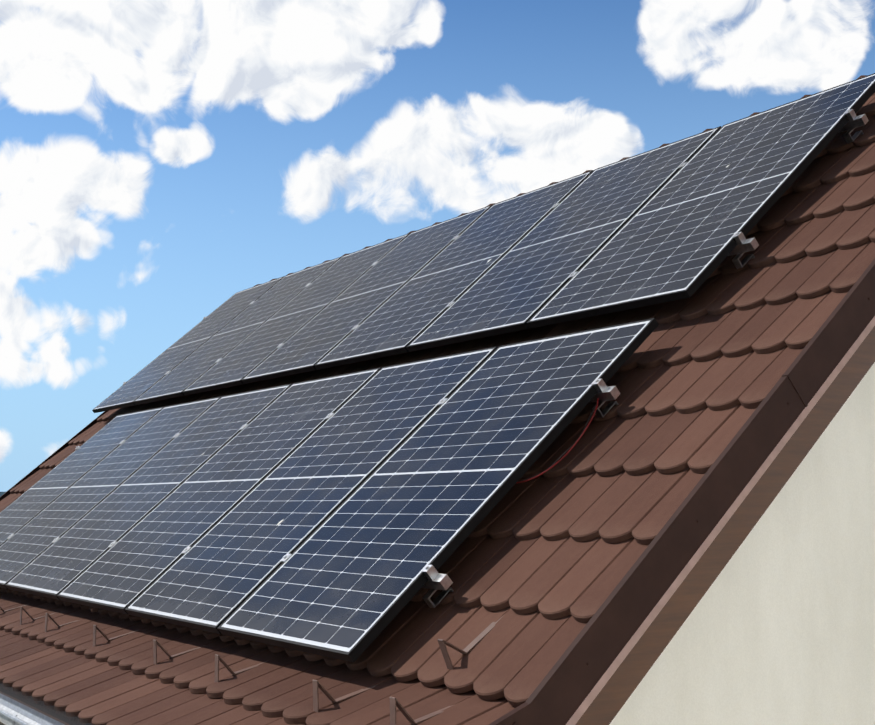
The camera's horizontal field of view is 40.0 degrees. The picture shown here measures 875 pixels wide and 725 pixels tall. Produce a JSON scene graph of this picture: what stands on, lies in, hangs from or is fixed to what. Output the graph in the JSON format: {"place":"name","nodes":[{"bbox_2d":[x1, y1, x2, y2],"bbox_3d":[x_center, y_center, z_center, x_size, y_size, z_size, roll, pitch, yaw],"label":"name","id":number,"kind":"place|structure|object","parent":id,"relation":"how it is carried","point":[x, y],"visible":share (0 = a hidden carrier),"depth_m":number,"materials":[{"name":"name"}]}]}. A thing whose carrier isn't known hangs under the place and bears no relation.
{"place":"outdoors","nodes":[
{"label":"outdoors","id":0,"kind":"place"},
{"bbox_2d":[0,0,874,491],"label":"sky","id":1,"kind":"structure","parent":0,"point":[162,162],"materials":[{"name":"blue"}]},
{"bbox_2d":[517,398,598,482],"bbox_3d":[0.464,0.269,4.581,0.439,0.392,0.159,5,-8,-34],"label":"solar cable","id":2,"kind":"object","parent":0,"point":[569,450],"depth_m":4.50,"materials":[{"name":"red plastic"}]},
{"label":"terrace paving","id":3,"kind":"structure","parent":0,"visible":0},
{"bbox_2d":[609,362,874,724],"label":"house walls","id":4,"kind":"structure","parent":3,"relation":"on","point":[777,627],"depth_m":4.49,"materials":[{"name":"beige paint"}]},
{"bbox_2d":[0,95,874,724],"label":"roof tiles","id":5,"kind":"object","parent":4,"relation":"on","point":[538,567],"visible":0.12,"depth_m":4.43,"materials":[{"name":"brown tile"}]},
{"bbox_2d":[0,683,91,724],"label":"eaves fascia","id":6,"kind":"structure","parent":5,"relation":"attached to","point":[38,710],"depth_m":5.06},
{"bbox_2d":[0,693,63,724],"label":"gutter","id":7,"kind":"object","parent":6,"relation":"attached to","point":[13,712],"visible":0.92,"depth_m":5.11,"materials":[{"name":"metal"}]},
{"bbox_2d":[0,681,92,724],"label":"flashing","id":8,"kind":"object","parent":6,"relation":"attached to","point":[51,712],"visible":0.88,"depth_m":4.93,"materials":[{"name":"metal"}]},
{"bbox_2d":[0,604,504,724],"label":"snow guards","id":9,"kind":"object","parent":5,"relation":"on","point":[394,702],"visible":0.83,"depth_m":3.85,"materials":[{"name":"paint"}]},
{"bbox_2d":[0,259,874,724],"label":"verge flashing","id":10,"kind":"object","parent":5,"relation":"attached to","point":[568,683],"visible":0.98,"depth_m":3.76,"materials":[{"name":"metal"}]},
{"bbox_2d":[0,73,874,661],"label":"solar panel frames","id":11,"kind":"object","parent":5,"relation":"attached to","point":[460,537],"visible":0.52,"depth_m":5.56,"materials":[{"name":"silver metal"}]},
{"bbox_2d":[0,74,874,651],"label":"solar panel gridlines","id":12,"kind":"object","parent":11,"relation":"in","point":[262,632],"visible":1,"depth_m":6.09,"materials":[{"name":"silver metal"}]},
{"bbox_2d":[0,75,874,647],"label":"solar panels","id":13,"kind":"object","parent":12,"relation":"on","point":[390,499],"visible":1,"depth_m":6.13,"materials":[{"name":"blue glass"}]},
{"bbox_2d":[7,109,868,589],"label":"panel clamps","id":14,"kind":"object","parent":5,"relation":"attached to","point":[437,581],"visible":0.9,"depth_m":5.08,"materials":[{"name":"metal"}]},
{"bbox_2d":[255,75,874,285],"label":"ridge tiles","id":15,"kind":"object","parent":5,"relation":"on","point":[861,76],"depth_m":8.35,"materials":[{"name":"ceramic"}]},
{"bbox_2d":[423,128,863,607],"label":"roof hooks","id":16,"kind":"object","parent":5,"relation":"attached to","point":[598,414],"visible":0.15,"depth_m":4.68,"materials":[{"name":"silver metal"}]},
{"bbox_2d":[575,326,874,724],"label":"barge board","id":17,"kind":"object","parent":4,"relation":"attached to","point":[627,677],"depth_m":3.84,"materials":[{"name":"brown wood"}]},
{"bbox_2d":[566,316,874,724],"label":"verge flashing lip","id":18,"kind":"object","parent":17,"relation":"attached to","point":[648,621],"depth_m":3.79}
]}

